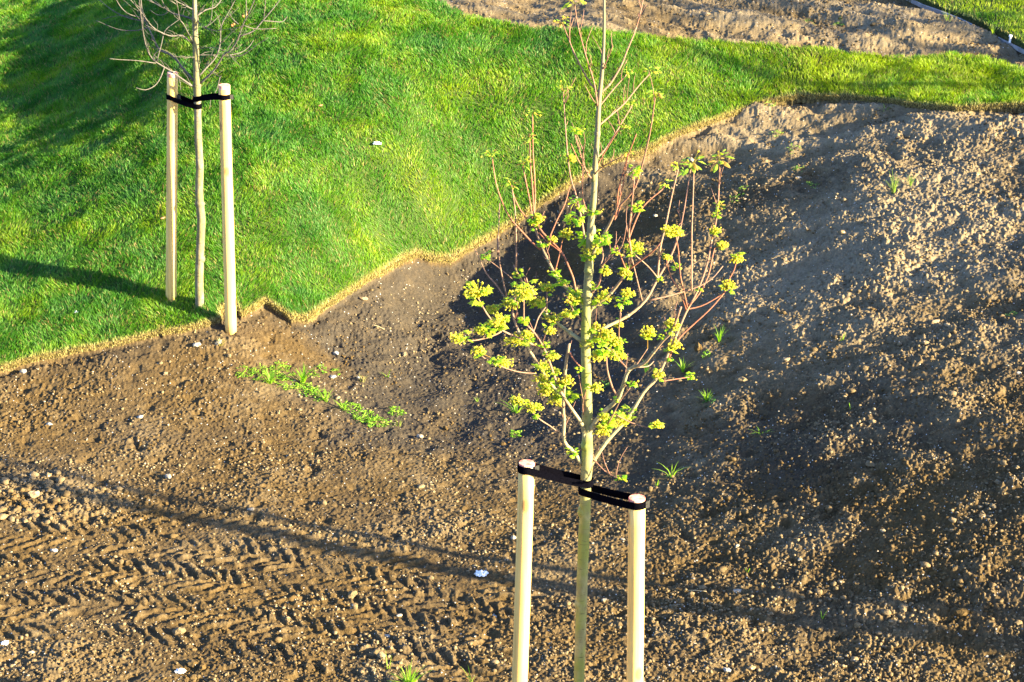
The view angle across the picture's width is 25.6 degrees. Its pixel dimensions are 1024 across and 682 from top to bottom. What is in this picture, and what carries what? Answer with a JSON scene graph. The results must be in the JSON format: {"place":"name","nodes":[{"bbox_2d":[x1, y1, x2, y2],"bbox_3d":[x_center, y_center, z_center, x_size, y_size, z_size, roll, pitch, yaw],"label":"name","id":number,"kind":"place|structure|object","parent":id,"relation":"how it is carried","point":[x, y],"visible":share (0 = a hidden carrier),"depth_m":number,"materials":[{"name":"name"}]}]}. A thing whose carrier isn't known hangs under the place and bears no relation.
{"place":"outdoors","nodes":[
{"label":"outdoors","id":0,"kind":"place"},
{"bbox_2d":[0,0,1023,681],"bbox_3d":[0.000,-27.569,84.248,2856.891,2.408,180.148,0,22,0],"label":"ground","id":1,"kind":"structure","parent":0,"point":[418,278],"depth_m":15.67,"materials":[{"name":"soil"}]},
{"bbox_2d":[28,490,39,497],"bbox_3d":[-3.219,1.031,15.162,0.080,0.046,0.068,0,22,0],"label":"stone","id":2,"kind":"object","parent":1,"relation":"on","point":[33,494],"visible":1,"depth_m":15.14,"materials":[{"name":"white stone"}]},
{"bbox_2d":[172,627,185,634],"bbox_3d":[-1.997,1.740,13.504,0.085,0.056,0.053,-4,22,-10],"label":"earth clod","id":3,"kind":"object","parent":1,"relation":"on","point":[177,630],"visible":1,"depth_m":13.48,"materials":[{"name":"soil"}]},
{"bbox_2d":[175,668,185,673],"bbox_3d":[-1.926,1.910,13.066,0.068,0.026,0.055,0,22,0],"label":"paper scrap","id":4,"kind":"object","parent":1,"relation":"on","point":[180,670],"visible":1,"depth_m":13.06,"materials":[{"name":"white paper"}]},
{"bbox_2d":[187,660,197,667],"bbox_3d":[-1.869,1.884,13.150,0.070,0.046,0.065,0,22,0],"label":"earth clod","id":5,"kind":"object","parent":1,"relation":"on","point":[192,663],"visible":1,"depth_m":13.13,"materials":[{"name":"soil"}]},
{"bbox_2d":[193,342,200,346],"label":"stone","id":6,"kind":"object","parent":1,"relation":"on","point":[196,344],"visible":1,"depth_m":17.03,"materials":[{"name":"white stone"}]},
{"bbox_2d":[199,663,205,670],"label":"earth clod","id":7,"kind":"object","parent":1,"relation":"on","point":[202,666],"visible":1,"depth_m":13.11,"materials":[{"name":"soil"}]},
{"bbox_2d":[218,83,236,334],"bbox_3d":[-2.131,-0.952,16.888,0.127,1.997,0.088,0,22,0],"label":"tree stake","id":8,"kind":"object","parent":1,"relation":"on","point":[227,214],"visible":1,"depth_m":16.84,"materials":[{"name":"brown wood"}]},
{"bbox_2d":[235,365,253,377],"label":"leafy weed","id":9,"kind":"object","parent":1,"relation":"on","point":[244,371],"visible":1,"depth_m":16.82,"materials":[{"name":"green plant"}]},
{"bbox_2d":[248,363,273,379],"bbox_3d":[-1.876,0.247,16.863,0.199,0.093,0.226,0,22,0],"label":"leafy weed","id":10,"kind":"object","parent":1,"relation":"on","point":[259,373],"visible":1,"depth_m":16.84,"materials":[{"name":"green plant"}]},
{"bbox_2d":[250,366,285,383],"bbox_3d":[-1.814,0.258,16.748,0.296,0.130,0.350,0,22,0],"label":"grass tuft","id":11,"kind":"object","parent":1,"relation":"on","point":[270,377],"visible":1,"depth_m":16.78,"materials":[{"name":"green plant"}]},
{"bbox_2d":[269,360,294,378],"bbox_3d":[-1.724,0.226,16.928,0.189,0.096,0.248,-6,23,-15],"label":"leafy weed","id":12,"kind":"object","parent":1,"relation":"on","point":[281,369],"visible":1,"depth_m":16.92,"materials":[{"name":"green plant"}]},
{"bbox_2d":[273,376,297,389],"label":"leafy weed","id":13,"kind":"object","parent":1,"relation":"on","point":[286,379],"visible":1,"depth_m":16.76,"materials":[{"name":"green plant"}]},
{"bbox_2d":[294,382,315,394],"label":"leafy weed","id":14,"kind":"object","parent":1,"relation":"on","point":[300,385],"visible":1,"depth_m":16.76,"materials":[{"name":"green plant"}]},
{"bbox_2d":[297,361,316,382],"bbox_3d":[-1.552,0.232,16.836,0.227,0.165,0.208,0,22,0],"label":"grass tuft","id":15,"kind":"object","parent":1,"relation":"on","point":[303,377],"visible":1,"depth_m":16.84,"materials":[{"name":"green plant"}]},
{"bbox_2d":[304,385,326,400],"bbox_3d":[-1.455,0.394,16.720,0.185,0.086,0.227,0,22,0],"label":"leafy weed","id":16,"kind":"object","parent":1,"relation":"on","point":[315,393],"visible":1,"depth_m":16.70,"materials":[{"name":"green plant"}]},
{"bbox_2d":[316,364,327,373],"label":"leafy weed","id":17,"kind":"object","parent":1,"relation":"on","point":[323,367],"visible":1,"depth_m":17.06,"materials":[{"name":"green plant"}]},
{"bbox_2d":[319,388,333,402],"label":"grass tuft","id":18,"kind":"object","parent":1,"relation":"on","point":[325,392],"visible":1,"depth_m":16.64,"materials":[{"name":"green plant"}]},
{"bbox_2d":[339,401,362,412],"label":"leafy weed","id":19,"kind":"object","parent":1,"relation":"on","point":[355,404],"visible":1,"depth_m":16.59,"materials":[{"name":"green plant"}]},
{"bbox_2d":[347,590,357,598],"bbox_3d":[-0.988,1.573,13.953,0.061,0.045,0.083,0,22,0],"label":"earth clod","id":20,"kind":"object","parent":1,"relation":"on","point":[352,594],"visible":1,"depth_m":13.94,"materials":[{"name":"soil"}]},
{"bbox_2d":[352,410,377,422],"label":"leafy weed","id":21,"kind":"object","parent":1,"relation":"on","point":[364,415],"visible":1,"depth_m":16.47,"materials":[{"name":"green plant"}]},
{"bbox_2d":[366,414,391,427],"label":"leafy weed","id":22,"kind":"object","parent":1,"relation":"on","point":[369,423],"visible":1,"depth_m":16.40,"materials":[{"name":"green plant"}]},
{"bbox_2d":[387,406,406,416],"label":"leafy weed","id":23,"kind":"object","parent":1,"relation":"on","point":[400,411],"visible":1,"depth_m":16.59,"materials":[{"name":"green plant"}]},
{"bbox_2d":[389,660,433,681],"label":"grass tuft","id":24,"kind":"object","parent":1,"relation":"on","point":[409,679],"visible":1,"depth_m":12.91,"materials":[{"name":"green plant"}]},
{"bbox_2d":[474,569,487,576],"bbox_3d":[-0.193,1.456,14.198,0.096,0.034,0.072,0,22,0],"label":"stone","id":25,"kind":"object","parent":1,"relation":"on","point":[482,573],"visible":1,"depth_m":14.19,"materials":[{"name":"white stone"}]},
{"bbox_2d":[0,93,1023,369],"bbox_3d":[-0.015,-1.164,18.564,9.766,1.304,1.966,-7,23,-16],"label":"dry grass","id":26,"kind":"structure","parent":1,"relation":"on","point":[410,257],"depth_m":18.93,"materials":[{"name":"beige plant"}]},
{"bbox_2d":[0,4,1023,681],"bbox_3d":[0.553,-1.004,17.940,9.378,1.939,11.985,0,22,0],"label":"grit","id":27,"kind":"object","parent":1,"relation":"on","point":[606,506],"visible":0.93,"depth_m":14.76,"materials":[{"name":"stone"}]},
{"bbox_2d":[0,0,1023,681],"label":"soil clods","id":28,"kind":"object","parent":1,"relation":"on","point":[48,484],"visible":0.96,"depth_m":14.98,"materials":[{"name":"brown soil"}]},
{"bbox_2d":[500,394,525,412],"bbox_3d":[0.030,0.450,16.642,0.267,0.133,0.208,17,27,36],"label":"grass tuft","id":29,"kind":"object","parent":1,"relation":"on","point":[515,408],"visible":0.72,"depth_m":16.62,"materials":[{"name":"green plant"}]},
{"bbox_2d":[510,429,521,437],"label":"leafy weed","id":30,"kind":"object","parent":1,"relation":"on","point":[511,430],"visible":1,"depth_m":16.26,"materials":[{"name":"green plant"}]},
{"bbox_2d":[512,459,534,681],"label":"tree stake","id":31,"kind":"object","parent":1,"relation":"on","point":[524,534],"visible":1,"depth_m":11.15,"materials":[{"name":"brown wood"}]},
{"bbox_2d":[517,461,592,488],"bbox_3d":[0.213,0.655,11.007,0.378,0.146,0.091,-4,22,-9],"label":"tree tie","id":32,"kind":"object","parent":31,"relation":"attached to","point":[554,474],"visible":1,"depth_m":11.00,"materials":[{"name":"black rubber"}]},
{"bbox_2d":[449,0,745,681],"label":"young maple","id":33,"kind":"object","parent":1,"relation":"on","point":[586,340],"visible":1,"depth_m":10.75,"materials":[{"name":"green plant"}]},
{"bbox_2d":[627,494,644,681],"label":"tree stake","id":34,"kind":"object","parent":1,"relation":"on","point":[635,591],"visible":1,"depth_m":11.11,"materials":[{"name":"brown wood"}]},
{"bbox_2d":[578,485,649,509],"bbox_3d":[0.496,0.762,11.023,0.365,0.057,0.095,11,24,26],"label":"tree tie","id":35,"kind":"object","parent":34,"relation":"attached to","point":[611,500],"visible":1,"depth_m":11.02,"materials":[{"name":"black rubber"}]},
{"bbox_2d":[657,462,686,477],"bbox_3d":[1.068,0.859,15.244,0.223,0.105,0.210,-15,26,-34],"label":"grass tuft","id":36,"kind":"object","parent":1,"relation":"on","point":[672,471],"visible":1,"depth_m":15.23,"materials":[{"name":"green plant"}]},
{"bbox_2d":[675,358,690,372],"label":"grass tuft","id":37,"kind":"object","parent":1,"relation":"on","point":[683,366],"visible":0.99,"depth_m":16.56,"materials":[{"name":"green plant"}]},
{"bbox_2d":[694,342,701,351],"bbox_3d":[1.378,0.046,16.684,0.048,0.085,0.067,-15,26,-34],"label":"earth clod","id":38,"kind":"object","parent":1,"relation":"on","point":[697,347],"visible":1,"depth_m":16.66,"materials":[{"name":"soil"}]},
{"bbox_2d":[699,390,715,401],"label":"grass tuft","id":39,"kind":"object","parent":1,"relation":"on","point":[705,397],"visible":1,"depth_m":16.05,"materials":[{"name":"green plant"}]},
{"bbox_2d":[701,395,715,406],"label":"leafy weed","id":40,"kind":"object","parent":1,"relation":"on","point":[709,400],"visible":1,"depth_m":15.98,"materials":[{"name":"green plant"}]},
{"bbox_2d":[714,325,725,341],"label":"grass tuft","id":41,"kind":"object","parent":1,"relation":"on","point":[719,337],"visible":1,"depth_m":16.72,"materials":[{"name":"green plant"}]},
{"bbox_2d":[723,667,730,671],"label":"stone","id":42,"kind":"object","parent":1,"relation":"on","point":[725,669],"visible":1,"depth_m":13.03,"materials":[{"name":"white stone"}]},
{"bbox_2d":[735,376,747,382],"bbox_3d":[1.644,0.280,16.139,0.092,0.046,0.069,0,22,0],"label":"earth clod","id":43,"kind":"object","parent":1,"relation":"on","point":[742,379],"visible":1,"depth_m":16.12,"materials":[{"name":"soil"}]},
{"bbox_2d":[854,622,861,628],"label":"earth clod","id":44,"kind":"object","parent":1,"relation":"on","point":[857,625],"visible":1,"depth_m":13.29,"materials":[{"name":"soil"}]},
{"bbox_2d":[862,365,868,370],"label":"earth clod","id":45,"kind":"object","parent":1,"relation":"on","point":[864,367],"visible":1,"depth_m":15.75,"materials":[{"name":"soil"}]},
{"bbox_2d":[865,460,875,466],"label":"earth clod","id":46,"kind":"object","parent":1,"relation":"on","point":[869,463],"visible":1,"depth_m":14.68,"materials":[{"name":"stone"}]},
{"bbox_2d":[879,171,900,193],"bbox_3d":[3.053,-1.280,18.015,0.215,0.216,0.184,13,25,30],"label":"grass tuft","id":47,"kind":"object","parent":1,"relation":"on","point":[894,186],"visible":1,"depth_m":18.01,"materials":[{"name":"green plant"}]},
{"bbox_2d":[900,607,906,612],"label":"earth clod","id":48,"kind":"object","parent":1,"relation":"on","point":[903,609],"visible":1,"depth_m":13.34,"materials":[{"name":"soil"}]},
{"bbox_2d":[954,607,970,615],"bbox_3d":[2.648,1.593,13.232,0.102,0.051,0.062,0,22,0],"label":"earth clod","id":49,"kind":"object","parent":1,"relation":"on","point":[961,611],"visible":1,"depth_m":13.22,"materials":[{"name":"soil"}]},
{"bbox_2d":[906,0,1023,53],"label":"edging strip","id":50,"kind":"object","parent":1,"relation":"on","point":[938,11],"visible":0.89,"depth_m":21.44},
{"bbox_2d":[1014,620,1022,624],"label":"earth clod","id":51,"kind":"object","parent":1,"relation":"on","point":[1018,622],"visible":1,"depth_m":13.08,"materials":[{"name":"soil"}]},
{"bbox_2d":[0,0,1023,372],"bbox_3d":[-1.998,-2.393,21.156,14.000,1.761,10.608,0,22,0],"label":"lawn","id":52,"kind":"structure","parent":0,"point":[560,160],"depth_m":19.23,"materials":[{"name":"green plant"}]},
{"bbox_2d":[166,71,177,301],"bbox_3d":[-2.585,-1.127,17.107,0.198,1.880,0.084,0,22,0],"label":"tree stake","id":53,"kind":"object","parent":52,"relation":"on","point":[171,197],"visible":0.98,"depth_m":17.06,"materials":[{"name":"brown wood"}]},
{"bbox_2d":[166,93,201,108],"bbox_3d":[-2.443,-1.794,16.809,0.289,0.091,0.093,7,23,16],"label":"tree tie","id":54,"kind":"object","parent":53,"relation":"attached to","point":[184,101],"visible":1,"depth_m":16.78,"materials":[{"name":"black rubber"}]},
{"bbox_2d":[96,0,286,307],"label":"bare tree","id":55,"kind":"object","parent":52,"relation":"on","point":[200,237],"visible":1,"depth_m":16.70,"materials":[{"name":"brown plant"}]},
{"bbox_2d":[193,93,232,101],"bbox_3d":[-2.213,-1.801,16.651,0.385,0.110,0.097,19,28,39],"label":"tree tie","id":56,"kind":"object","parent":55,"relation":"attached to","point":[212,96],"visible":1,"depth_m":16.59,"materials":[{"name":"black rubber"}]},
{"bbox_2d":[907,0,1023,48],"bbox_3d":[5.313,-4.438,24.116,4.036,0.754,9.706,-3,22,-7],"label":"lawn","id":57,"kind":"structure","parent":0,"point":[976,21],"depth_m":21.25,"materials":[{"name":"green plant"}]}
]}

